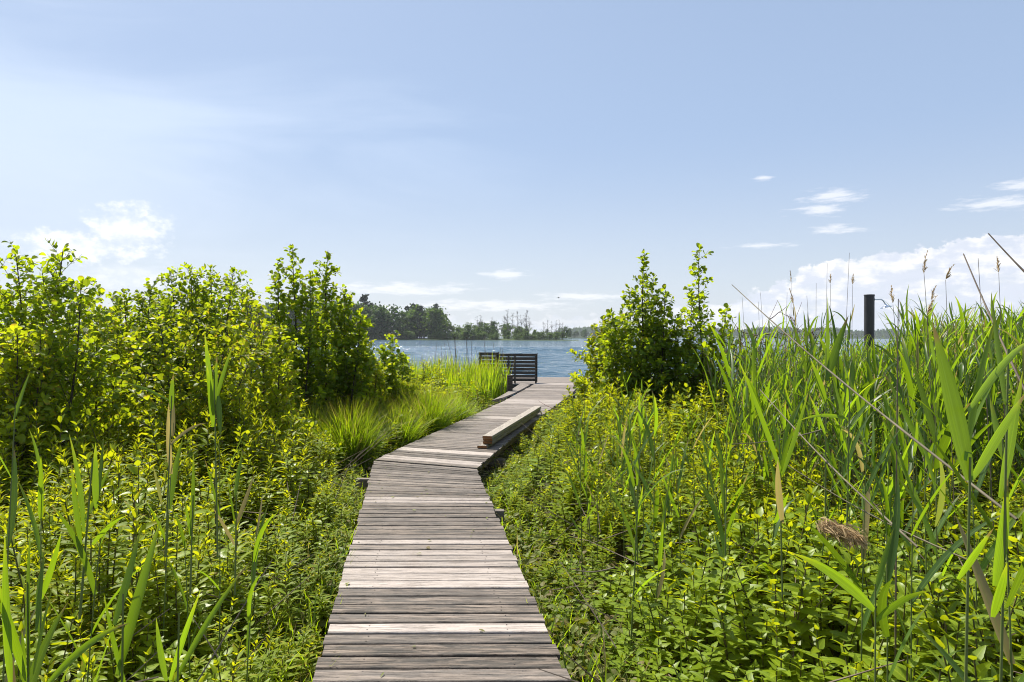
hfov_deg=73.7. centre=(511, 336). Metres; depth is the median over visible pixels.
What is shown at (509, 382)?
mooring post
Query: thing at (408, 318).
leafy tree
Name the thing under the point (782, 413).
reed
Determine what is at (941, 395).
reed
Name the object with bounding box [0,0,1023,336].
sky
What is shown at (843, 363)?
reed
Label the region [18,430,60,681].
reed
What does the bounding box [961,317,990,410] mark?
reed
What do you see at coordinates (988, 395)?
reed
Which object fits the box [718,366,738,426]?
reed
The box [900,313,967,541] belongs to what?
reed
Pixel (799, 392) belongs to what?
reed
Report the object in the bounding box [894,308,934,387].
reed
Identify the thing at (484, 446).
timber board
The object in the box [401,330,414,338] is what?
leafy tree
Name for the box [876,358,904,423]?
reed
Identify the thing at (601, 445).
reed
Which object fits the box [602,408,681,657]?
reed
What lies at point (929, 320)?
reed
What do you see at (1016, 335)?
reed
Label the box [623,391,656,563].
reed
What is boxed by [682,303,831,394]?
reeds
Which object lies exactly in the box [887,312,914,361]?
reed
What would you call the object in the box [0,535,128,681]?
reed
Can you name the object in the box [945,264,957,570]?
dry reed
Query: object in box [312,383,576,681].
boardwalk
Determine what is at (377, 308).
leafy tree
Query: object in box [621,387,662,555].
reed
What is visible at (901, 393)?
reed
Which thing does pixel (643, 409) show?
reed
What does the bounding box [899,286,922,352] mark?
reed
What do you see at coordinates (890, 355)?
reed
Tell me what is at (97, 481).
reed
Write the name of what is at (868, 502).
dry stalk
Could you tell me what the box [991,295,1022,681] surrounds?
reed
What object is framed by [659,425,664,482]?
reed
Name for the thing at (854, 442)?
reed
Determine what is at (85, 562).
reed
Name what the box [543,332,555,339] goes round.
leafy tree
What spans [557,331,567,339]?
leafy tree
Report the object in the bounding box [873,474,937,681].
reed
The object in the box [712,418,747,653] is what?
reed
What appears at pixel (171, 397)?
reed
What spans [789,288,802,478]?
dry reed
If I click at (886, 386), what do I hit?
reed
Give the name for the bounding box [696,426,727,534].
reed
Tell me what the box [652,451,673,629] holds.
reed
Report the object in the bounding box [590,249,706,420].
alder shrub
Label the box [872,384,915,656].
reed
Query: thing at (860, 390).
reed
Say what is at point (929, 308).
dry reed
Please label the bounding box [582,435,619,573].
reed
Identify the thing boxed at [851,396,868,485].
reed
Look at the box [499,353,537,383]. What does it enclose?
slatted screen
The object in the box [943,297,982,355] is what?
reed
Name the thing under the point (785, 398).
reed
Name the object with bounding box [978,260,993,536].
dry reed
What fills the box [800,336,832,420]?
reed
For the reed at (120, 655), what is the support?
on the ground at (620, 547)
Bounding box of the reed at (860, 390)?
[804,355,880,504]
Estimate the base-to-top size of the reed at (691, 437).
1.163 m
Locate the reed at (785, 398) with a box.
[765,378,806,500]
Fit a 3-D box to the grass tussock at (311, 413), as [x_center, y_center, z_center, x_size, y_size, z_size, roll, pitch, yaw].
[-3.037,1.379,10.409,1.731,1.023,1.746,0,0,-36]
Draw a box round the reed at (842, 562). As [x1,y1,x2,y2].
[803,417,899,680]
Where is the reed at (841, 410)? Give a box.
[824,364,880,519]
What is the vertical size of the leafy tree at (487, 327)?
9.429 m
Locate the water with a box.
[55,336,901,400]
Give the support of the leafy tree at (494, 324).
on the island terrain at (474, 339)
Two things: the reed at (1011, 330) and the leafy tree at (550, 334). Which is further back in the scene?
the leafy tree at (550, 334)
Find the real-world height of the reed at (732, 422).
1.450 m
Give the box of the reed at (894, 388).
[877,356,909,453]
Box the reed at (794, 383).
[780,357,816,491]
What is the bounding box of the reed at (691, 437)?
[681,409,702,481]
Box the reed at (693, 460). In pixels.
[667,396,720,535]
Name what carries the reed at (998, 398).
on the ground at (620, 547)
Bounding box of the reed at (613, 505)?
[606,467,625,541]
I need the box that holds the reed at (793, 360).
[780,347,798,403]
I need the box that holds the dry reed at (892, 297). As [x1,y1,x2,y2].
[889,285,919,572]
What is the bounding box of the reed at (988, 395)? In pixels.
[972,312,1023,508]
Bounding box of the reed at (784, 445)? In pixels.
[755,400,801,611]
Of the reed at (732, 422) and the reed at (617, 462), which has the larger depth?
the reed at (732, 422)
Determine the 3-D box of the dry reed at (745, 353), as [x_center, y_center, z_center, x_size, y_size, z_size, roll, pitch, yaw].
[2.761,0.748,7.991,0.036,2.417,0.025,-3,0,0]
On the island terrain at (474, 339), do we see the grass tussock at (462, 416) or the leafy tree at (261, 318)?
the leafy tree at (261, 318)
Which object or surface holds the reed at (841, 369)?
on the ground at (620, 547)
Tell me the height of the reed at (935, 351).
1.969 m
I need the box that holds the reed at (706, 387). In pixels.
[701,370,712,422]
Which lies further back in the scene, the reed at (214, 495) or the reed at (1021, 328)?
the reed at (1021, 328)
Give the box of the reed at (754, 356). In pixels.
[735,323,793,491]
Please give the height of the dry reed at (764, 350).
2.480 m
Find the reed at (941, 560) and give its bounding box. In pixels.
[834,413,999,680]
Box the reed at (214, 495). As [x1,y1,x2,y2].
[186,433,252,680]
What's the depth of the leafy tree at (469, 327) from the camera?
381.74 m
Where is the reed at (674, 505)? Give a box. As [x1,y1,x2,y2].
[660,422,702,588]
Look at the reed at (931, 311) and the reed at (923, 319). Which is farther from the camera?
the reed at (931, 311)
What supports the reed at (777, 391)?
on the ground at (620, 547)
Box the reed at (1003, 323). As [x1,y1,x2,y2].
[996,309,1022,397]
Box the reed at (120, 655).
[104,519,160,681]
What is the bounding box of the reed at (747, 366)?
[725,347,768,387]
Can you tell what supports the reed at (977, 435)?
on the ground at (620, 547)
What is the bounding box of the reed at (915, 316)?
[905,294,936,364]
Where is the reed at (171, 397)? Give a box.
[124,374,204,556]
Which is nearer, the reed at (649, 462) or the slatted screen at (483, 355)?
the reed at (649, 462)
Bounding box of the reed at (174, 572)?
[163,510,202,679]
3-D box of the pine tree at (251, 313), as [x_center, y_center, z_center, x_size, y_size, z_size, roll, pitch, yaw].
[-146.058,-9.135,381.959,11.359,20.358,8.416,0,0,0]
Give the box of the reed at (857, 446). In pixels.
[835,382,884,551]
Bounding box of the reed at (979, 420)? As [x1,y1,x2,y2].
[956,325,1014,520]
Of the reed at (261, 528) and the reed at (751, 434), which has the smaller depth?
the reed at (261, 528)
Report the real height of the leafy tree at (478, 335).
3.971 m
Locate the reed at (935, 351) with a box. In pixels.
[918,333,960,424]
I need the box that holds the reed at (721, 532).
[696,408,765,679]
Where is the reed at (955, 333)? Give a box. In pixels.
[944,322,956,349]
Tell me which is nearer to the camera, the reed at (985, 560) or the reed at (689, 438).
the reed at (985, 560)
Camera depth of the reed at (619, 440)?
6.93 m
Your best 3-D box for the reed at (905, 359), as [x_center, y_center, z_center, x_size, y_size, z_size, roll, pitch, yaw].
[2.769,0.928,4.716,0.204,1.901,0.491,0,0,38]
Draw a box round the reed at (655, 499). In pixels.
[632,391,679,587]
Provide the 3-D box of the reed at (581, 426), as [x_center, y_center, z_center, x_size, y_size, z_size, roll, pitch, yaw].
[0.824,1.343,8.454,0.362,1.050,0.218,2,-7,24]
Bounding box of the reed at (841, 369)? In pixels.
[807,332,894,500]
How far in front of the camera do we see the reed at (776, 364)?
10.26 m
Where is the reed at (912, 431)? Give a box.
[874,332,959,610]
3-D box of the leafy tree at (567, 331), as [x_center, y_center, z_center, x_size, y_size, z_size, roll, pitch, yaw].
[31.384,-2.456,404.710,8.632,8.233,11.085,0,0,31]
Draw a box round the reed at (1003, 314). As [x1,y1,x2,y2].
[996,299,1013,372]
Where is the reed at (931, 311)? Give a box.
[926,302,937,338]
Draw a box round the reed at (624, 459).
[601,387,634,514]
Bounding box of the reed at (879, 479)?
[831,425,895,674]
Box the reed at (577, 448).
[563,405,590,521]
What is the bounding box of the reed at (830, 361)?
[809,300,847,515]
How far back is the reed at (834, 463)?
3.92 m
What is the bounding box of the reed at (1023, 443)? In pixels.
[1015,403,1023,469]
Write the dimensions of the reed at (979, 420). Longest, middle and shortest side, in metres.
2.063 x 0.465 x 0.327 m
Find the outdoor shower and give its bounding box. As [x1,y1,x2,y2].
[864,294,891,351]
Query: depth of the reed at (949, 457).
6.31 m
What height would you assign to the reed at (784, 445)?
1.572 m
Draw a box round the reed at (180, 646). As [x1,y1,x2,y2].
[156,563,248,681]
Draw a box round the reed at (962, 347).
[952,333,970,377]
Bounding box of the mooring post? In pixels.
[507,375,512,398]
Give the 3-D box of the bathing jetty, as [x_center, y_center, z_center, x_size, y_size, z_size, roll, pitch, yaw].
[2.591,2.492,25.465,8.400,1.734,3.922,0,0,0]
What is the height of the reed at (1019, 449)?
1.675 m
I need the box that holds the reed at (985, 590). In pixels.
[908,398,1023,681]
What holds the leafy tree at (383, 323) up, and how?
on the island terrain at (474, 339)
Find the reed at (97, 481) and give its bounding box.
[69,435,125,618]
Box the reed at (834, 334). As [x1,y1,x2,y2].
[812,306,856,514]
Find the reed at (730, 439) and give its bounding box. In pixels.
[716,416,748,484]
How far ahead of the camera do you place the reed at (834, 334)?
5.77 m
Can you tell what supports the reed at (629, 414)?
on the ground at (620, 547)
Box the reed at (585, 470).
[561,419,593,577]
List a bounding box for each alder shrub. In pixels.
[0,238,135,473]
[0,289,121,408]
[0,319,93,527]
[50,303,153,463]
[82,278,187,449]
[95,284,261,428]
[120,303,273,487]
[128,262,264,413]
[220,294,316,454]
[255,244,344,420]
[268,319,355,409]
[300,251,382,418]
[343,337,392,411]
[372,330,417,408]
[567,311,633,408]
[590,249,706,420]
[675,243,747,417]
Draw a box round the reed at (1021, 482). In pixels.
[994,453,1023,536]
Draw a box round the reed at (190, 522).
[184,455,194,594]
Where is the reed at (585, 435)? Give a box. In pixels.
[568,384,608,512]
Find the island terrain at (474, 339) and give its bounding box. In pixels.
[252,338,586,340]
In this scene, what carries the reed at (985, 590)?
on the ground at (620, 547)
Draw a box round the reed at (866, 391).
[809,357,918,569]
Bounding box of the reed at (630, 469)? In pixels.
[618,407,663,586]
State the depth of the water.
102.28 m
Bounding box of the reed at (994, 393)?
[984,358,1023,511]
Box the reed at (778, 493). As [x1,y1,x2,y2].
[738,360,808,596]
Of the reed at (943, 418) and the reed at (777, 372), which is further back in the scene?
the reed at (777, 372)
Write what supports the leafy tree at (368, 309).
on the island terrain at (474, 339)
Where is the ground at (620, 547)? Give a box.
[0,399,1010,681]
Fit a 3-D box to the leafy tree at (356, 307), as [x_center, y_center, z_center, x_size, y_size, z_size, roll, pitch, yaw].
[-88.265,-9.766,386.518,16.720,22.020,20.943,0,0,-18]
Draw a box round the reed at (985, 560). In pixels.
[911,318,1023,661]
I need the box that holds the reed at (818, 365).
[800,334,827,409]
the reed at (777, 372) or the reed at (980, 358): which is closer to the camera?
the reed at (980, 358)
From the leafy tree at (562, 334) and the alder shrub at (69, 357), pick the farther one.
the leafy tree at (562, 334)
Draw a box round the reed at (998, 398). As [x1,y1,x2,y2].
[977,330,1016,493]
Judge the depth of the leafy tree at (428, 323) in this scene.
393.75 m
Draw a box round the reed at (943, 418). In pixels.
[932,349,956,503]
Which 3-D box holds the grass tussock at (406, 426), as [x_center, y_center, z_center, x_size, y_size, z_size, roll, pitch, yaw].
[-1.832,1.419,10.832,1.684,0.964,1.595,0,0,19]
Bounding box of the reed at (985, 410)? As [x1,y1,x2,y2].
[971,352,995,494]
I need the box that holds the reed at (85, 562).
[42,504,153,681]
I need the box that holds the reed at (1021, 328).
[1011,323,1023,357]
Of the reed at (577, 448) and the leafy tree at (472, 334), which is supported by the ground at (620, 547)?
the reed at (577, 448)
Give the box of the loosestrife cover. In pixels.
[0,358,1023,681]
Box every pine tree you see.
[245,305,259,326]
[359,294,369,305]
[413,316,421,337]
[415,306,427,337]
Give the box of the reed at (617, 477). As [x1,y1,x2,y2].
[589,401,631,530]
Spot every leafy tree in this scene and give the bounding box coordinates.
[249,305,268,334]
[262,301,283,333]
[262,306,282,329]
[284,302,303,331]
[349,301,366,334]
[351,304,393,335]
[354,306,374,332]
[365,301,398,335]
[367,309,391,335]
[374,310,393,333]
[383,304,407,335]
[388,308,407,333]
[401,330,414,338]
[402,314,416,336]
[405,308,428,336]
[405,311,424,336]
[405,331,415,338]
[408,303,428,334]
[414,308,441,336]
[421,310,446,337]
[423,306,446,336]
[442,321,457,334]
[453,330,468,338]
[463,323,475,337]
[469,332,476,338]
[474,333,482,339]
[479,331,489,338]
[481,323,490,336]
[489,320,500,334]
[500,323,513,338]
[522,331,531,338]
[538,331,546,339]
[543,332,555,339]
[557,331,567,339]
[562,326,572,338]
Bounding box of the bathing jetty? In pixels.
[513,377,652,388]
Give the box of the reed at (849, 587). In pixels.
[792,528,930,681]
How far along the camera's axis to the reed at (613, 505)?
5.65 m
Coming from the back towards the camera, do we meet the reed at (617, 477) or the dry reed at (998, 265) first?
the reed at (617, 477)
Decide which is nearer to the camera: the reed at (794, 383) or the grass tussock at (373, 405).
the reed at (794, 383)
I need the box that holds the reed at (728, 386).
[705,319,751,484]
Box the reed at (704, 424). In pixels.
[689,405,719,454]
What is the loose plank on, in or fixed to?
on the boardwalk
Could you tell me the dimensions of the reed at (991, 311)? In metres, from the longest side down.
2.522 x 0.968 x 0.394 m
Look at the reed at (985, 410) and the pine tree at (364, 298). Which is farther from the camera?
the pine tree at (364, 298)
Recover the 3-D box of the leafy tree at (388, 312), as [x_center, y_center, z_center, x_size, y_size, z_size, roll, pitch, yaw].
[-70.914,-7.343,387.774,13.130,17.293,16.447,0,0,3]
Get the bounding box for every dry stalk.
[569,567,614,572]
[732,285,1018,520]
[739,429,821,443]
[760,390,918,547]
[788,465,966,559]
[963,253,1023,389]
[988,233,1023,271]
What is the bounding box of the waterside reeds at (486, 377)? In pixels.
[375,350,514,410]
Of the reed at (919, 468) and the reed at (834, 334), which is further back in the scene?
the reed at (919, 468)
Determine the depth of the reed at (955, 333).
8.63 m
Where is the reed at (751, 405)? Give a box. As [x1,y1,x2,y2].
[742,380,779,510]
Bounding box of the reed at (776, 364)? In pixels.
[765,349,784,387]
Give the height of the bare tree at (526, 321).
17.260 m
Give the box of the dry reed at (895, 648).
[894,299,898,677]
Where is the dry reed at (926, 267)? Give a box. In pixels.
[922,250,946,569]
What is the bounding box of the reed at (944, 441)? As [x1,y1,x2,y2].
[899,328,974,594]
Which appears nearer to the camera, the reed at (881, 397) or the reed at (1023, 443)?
the reed at (1023, 443)
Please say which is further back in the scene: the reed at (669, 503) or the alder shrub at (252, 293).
the alder shrub at (252, 293)
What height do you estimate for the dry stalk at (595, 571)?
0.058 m
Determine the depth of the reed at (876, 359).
5.58 m
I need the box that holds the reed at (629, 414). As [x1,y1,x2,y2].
[608,372,642,491]
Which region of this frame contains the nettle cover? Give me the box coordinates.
[0,366,1023,681]
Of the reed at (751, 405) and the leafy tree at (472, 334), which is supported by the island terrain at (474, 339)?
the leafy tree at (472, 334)
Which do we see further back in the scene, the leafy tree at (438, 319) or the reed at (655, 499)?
the leafy tree at (438, 319)
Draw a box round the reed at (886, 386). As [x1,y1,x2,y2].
[882,360,891,395]
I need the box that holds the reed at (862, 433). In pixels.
[841,379,881,471]
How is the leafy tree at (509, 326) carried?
on the island terrain at (474, 339)
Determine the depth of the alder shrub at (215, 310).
9.71 m
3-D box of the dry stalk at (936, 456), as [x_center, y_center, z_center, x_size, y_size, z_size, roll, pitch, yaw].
[1.331,0.107,2.900,0.009,0.812,2.008,0,0,-4]
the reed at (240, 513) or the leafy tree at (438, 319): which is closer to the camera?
the reed at (240, 513)
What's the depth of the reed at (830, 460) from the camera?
3.88 m
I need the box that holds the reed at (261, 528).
[246,494,276,681]
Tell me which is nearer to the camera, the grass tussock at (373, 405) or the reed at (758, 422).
the reed at (758, 422)
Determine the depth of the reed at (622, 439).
5.22 m
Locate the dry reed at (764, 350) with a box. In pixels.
[760,293,770,470]
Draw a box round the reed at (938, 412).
[923,334,954,533]
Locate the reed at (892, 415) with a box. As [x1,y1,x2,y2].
[879,385,910,504]
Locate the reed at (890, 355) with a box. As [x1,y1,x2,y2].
[871,321,922,408]
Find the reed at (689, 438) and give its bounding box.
[677,410,698,477]
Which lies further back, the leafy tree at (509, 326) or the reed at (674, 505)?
the leafy tree at (509, 326)
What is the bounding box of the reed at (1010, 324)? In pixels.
[1002,303,1017,395]
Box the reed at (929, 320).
[913,306,964,500]
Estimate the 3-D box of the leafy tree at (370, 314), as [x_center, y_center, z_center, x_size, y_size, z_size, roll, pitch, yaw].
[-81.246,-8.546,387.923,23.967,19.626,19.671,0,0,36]
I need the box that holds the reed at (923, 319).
[913,293,931,359]
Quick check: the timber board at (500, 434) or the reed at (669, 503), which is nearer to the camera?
the reed at (669, 503)
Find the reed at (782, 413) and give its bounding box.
[778,388,792,459]
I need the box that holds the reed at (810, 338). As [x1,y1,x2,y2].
[787,314,841,448]
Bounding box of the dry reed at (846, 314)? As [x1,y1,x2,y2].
[844,253,849,366]
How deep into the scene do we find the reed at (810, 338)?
7.50 m
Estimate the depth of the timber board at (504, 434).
11.01 m
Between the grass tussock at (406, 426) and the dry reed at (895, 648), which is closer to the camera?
the dry reed at (895, 648)
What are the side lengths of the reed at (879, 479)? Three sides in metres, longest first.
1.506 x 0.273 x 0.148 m
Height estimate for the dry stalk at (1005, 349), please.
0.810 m
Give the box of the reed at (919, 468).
[917,402,932,478]
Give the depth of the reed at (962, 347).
8.10 m
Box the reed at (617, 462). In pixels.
[597,414,641,556]
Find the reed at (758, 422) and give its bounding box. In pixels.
[747,411,769,489]
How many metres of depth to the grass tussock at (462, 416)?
13.61 m
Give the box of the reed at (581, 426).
[570,406,589,455]
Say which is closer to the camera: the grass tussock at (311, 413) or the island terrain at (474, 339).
the grass tussock at (311, 413)
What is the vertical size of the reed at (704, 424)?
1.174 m
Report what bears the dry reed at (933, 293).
on the ground at (620, 547)
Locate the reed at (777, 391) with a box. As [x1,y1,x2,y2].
[747,352,792,452]
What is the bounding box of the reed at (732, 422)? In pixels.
[723,378,740,455]
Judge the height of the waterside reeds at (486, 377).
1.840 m
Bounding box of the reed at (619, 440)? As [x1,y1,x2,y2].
[614,404,632,518]
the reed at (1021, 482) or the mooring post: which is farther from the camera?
the mooring post
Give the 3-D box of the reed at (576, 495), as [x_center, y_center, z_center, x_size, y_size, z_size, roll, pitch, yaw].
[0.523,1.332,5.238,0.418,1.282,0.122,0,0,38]
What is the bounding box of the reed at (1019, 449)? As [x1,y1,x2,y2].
[1015,443,1023,458]
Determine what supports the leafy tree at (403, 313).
on the island terrain at (474, 339)
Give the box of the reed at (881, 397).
[873,370,890,459]
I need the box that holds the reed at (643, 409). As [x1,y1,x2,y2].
[638,380,647,451]
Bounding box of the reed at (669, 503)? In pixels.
[660,454,677,553]
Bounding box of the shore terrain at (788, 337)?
[574,337,967,338]
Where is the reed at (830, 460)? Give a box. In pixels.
[805,393,876,669]
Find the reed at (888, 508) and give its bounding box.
[853,403,907,582]
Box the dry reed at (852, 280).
[850,274,853,401]
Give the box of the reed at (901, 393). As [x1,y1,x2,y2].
[859,368,948,565]
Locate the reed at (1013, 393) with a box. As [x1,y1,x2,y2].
[999,343,1023,488]
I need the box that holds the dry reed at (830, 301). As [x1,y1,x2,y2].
[828,274,832,434]
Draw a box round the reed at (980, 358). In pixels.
[954,313,991,511]
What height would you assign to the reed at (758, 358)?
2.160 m
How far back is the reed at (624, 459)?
6.59 m
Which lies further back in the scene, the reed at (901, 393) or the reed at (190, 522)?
the reed at (901, 393)
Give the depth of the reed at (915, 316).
10.36 m
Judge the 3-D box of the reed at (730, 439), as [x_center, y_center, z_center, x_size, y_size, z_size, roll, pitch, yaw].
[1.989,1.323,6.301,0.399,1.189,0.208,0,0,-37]
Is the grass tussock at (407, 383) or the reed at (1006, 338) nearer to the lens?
the reed at (1006, 338)
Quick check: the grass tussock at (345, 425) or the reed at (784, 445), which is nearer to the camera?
the reed at (784, 445)
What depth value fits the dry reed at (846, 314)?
7.01 m
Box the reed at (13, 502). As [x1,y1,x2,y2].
[0,373,35,681]
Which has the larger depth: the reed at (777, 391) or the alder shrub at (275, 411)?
the alder shrub at (275, 411)
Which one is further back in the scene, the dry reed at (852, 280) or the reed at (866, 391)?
the dry reed at (852, 280)
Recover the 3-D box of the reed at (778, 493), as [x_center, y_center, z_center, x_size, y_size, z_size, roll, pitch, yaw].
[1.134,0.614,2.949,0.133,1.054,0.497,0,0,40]
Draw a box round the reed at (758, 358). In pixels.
[730,322,777,449]
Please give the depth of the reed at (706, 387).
11.40 m
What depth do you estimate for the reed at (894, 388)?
6.71 m
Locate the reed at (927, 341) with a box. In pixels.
[918,317,954,402]
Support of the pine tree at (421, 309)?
on the island terrain at (474, 339)
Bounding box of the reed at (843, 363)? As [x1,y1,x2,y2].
[831,338,845,459]
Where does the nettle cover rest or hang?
on the ground at (620, 547)
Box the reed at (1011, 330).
[1000,304,1021,393]
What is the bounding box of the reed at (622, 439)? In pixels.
[600,414,631,570]
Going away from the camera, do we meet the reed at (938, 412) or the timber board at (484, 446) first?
the reed at (938, 412)
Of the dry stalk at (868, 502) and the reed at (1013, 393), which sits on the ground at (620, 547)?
the reed at (1013, 393)
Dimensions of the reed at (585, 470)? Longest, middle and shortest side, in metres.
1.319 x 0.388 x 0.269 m
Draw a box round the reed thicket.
[691,300,1023,523]
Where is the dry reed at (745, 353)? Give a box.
[742,301,750,445]
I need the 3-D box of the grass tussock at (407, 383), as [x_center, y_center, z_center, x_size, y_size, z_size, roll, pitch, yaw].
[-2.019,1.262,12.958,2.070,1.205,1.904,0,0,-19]
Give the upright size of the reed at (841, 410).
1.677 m
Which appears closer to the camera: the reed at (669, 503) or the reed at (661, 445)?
the reed at (669, 503)
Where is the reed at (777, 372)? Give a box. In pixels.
[760,350,798,429]
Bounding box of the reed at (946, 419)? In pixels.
[909,351,963,572]
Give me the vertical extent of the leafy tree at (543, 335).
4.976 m
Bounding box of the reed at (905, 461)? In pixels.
[890,406,945,537]
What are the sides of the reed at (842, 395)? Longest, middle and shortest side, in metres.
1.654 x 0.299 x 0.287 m
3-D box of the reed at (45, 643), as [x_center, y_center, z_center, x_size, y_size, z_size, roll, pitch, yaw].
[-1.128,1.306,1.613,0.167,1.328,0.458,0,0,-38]
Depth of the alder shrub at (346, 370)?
11.71 m
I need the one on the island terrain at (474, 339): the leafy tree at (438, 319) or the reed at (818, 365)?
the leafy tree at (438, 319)
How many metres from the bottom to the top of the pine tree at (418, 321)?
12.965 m
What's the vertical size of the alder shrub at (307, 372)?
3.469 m
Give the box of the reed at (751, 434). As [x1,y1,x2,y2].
[742,382,762,490]
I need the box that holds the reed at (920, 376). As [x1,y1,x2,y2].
[904,341,938,433]
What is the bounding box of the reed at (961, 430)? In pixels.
[932,313,1023,681]
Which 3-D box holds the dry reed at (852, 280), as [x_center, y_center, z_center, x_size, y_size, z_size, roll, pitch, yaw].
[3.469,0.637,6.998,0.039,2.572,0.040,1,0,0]
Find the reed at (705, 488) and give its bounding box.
[689,439,735,633]
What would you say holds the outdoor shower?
on the ground at (620, 547)
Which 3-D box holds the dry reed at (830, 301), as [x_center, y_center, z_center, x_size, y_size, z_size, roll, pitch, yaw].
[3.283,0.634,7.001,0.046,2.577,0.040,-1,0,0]
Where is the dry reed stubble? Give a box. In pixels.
[0,362,1023,681]
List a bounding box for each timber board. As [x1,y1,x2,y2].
[477,414,537,448]
[482,406,540,438]
[483,408,540,440]
[483,410,540,443]
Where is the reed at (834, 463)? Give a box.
[812,383,885,614]
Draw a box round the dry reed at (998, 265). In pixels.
[995,258,1009,552]
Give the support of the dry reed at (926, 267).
on the ground at (620, 547)
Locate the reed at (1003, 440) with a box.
[970,376,1016,473]
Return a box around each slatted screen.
[479,352,498,374]
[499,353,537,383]
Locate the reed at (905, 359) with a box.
[893,334,932,570]
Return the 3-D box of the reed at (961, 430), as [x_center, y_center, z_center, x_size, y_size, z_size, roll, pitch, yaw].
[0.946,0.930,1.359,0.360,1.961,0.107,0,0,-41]
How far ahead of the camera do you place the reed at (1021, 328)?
5.79 m
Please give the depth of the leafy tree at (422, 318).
393.49 m
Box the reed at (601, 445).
[589,411,614,486]
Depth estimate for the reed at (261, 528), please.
3.01 m
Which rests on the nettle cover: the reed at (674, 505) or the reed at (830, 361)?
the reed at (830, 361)
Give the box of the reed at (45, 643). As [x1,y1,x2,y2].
[13,604,77,681]
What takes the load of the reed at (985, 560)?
on the ground at (620, 547)
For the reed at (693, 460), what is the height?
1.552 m
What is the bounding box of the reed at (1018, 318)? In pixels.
[991,306,1023,372]
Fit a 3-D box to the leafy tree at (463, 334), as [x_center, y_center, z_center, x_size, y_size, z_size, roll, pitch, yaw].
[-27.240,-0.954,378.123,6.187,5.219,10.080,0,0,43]
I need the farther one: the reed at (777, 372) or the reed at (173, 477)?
the reed at (777, 372)
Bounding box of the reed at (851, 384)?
[802,348,874,521]
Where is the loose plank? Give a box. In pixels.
[492,383,529,401]
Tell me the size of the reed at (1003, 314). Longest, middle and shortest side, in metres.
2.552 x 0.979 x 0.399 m
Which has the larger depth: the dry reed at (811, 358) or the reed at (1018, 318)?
the reed at (1018, 318)
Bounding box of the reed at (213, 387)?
[204,331,233,556]
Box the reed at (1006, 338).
[994,316,1023,453]
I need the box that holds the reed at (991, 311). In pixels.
[988,291,997,353]
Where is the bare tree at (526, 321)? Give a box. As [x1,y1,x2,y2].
[520,310,531,330]
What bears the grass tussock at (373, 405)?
on the ground at (620, 547)
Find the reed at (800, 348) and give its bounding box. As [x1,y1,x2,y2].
[779,315,831,466]
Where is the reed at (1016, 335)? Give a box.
[1000,311,1023,422]
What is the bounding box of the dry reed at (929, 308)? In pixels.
[927,295,939,558]
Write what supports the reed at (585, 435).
on the ground at (620, 547)
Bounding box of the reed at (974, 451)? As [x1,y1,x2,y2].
[953,389,987,538]
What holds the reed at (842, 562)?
on the ground at (620, 547)
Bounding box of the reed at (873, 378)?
[859,354,882,509]
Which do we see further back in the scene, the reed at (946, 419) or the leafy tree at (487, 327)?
the leafy tree at (487, 327)
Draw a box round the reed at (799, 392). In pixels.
[782,371,831,459]
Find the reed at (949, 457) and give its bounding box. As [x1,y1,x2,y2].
[924,357,971,510]
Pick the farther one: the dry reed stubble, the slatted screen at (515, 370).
the slatted screen at (515, 370)
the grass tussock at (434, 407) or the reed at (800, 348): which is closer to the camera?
the reed at (800, 348)
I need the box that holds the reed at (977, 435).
[900,356,1003,545]
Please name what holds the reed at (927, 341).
on the ground at (620, 547)
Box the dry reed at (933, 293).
[931,286,943,468]
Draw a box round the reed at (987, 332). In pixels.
[982,311,995,433]
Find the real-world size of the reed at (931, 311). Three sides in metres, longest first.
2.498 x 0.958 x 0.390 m
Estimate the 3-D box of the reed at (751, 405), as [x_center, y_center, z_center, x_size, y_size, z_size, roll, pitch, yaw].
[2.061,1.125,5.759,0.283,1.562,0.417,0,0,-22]
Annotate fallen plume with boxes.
[815,517,870,551]
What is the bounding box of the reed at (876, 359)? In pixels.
[840,340,879,516]
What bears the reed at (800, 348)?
on the ground at (620, 547)
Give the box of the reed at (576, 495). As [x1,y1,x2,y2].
[562,428,602,589]
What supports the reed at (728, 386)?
on the ground at (620, 547)
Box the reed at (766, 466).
[742,372,782,509]
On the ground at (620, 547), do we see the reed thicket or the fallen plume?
the reed thicket
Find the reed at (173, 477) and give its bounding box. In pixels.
[145,405,182,647]
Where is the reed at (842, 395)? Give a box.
[829,371,848,494]
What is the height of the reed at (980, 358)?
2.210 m
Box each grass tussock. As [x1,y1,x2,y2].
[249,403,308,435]
[282,400,364,460]
[304,396,402,472]
[327,391,418,444]
[362,396,446,452]
[369,374,449,419]
[390,379,469,438]
[421,384,494,421]
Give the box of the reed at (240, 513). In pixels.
[214,451,253,594]
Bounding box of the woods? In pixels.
[558,326,1018,337]
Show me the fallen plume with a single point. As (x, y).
(845, 535)
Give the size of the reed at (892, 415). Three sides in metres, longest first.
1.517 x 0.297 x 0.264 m
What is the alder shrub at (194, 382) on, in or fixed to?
on the ground at (620, 547)
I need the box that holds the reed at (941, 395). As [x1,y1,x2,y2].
[918,323,962,493]
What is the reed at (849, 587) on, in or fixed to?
on the ground at (620, 547)
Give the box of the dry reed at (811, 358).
[807,303,818,447]
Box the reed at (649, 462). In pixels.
[640,438,664,499]
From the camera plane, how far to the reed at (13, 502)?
2.35 m
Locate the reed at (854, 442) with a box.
[816,402,871,653]

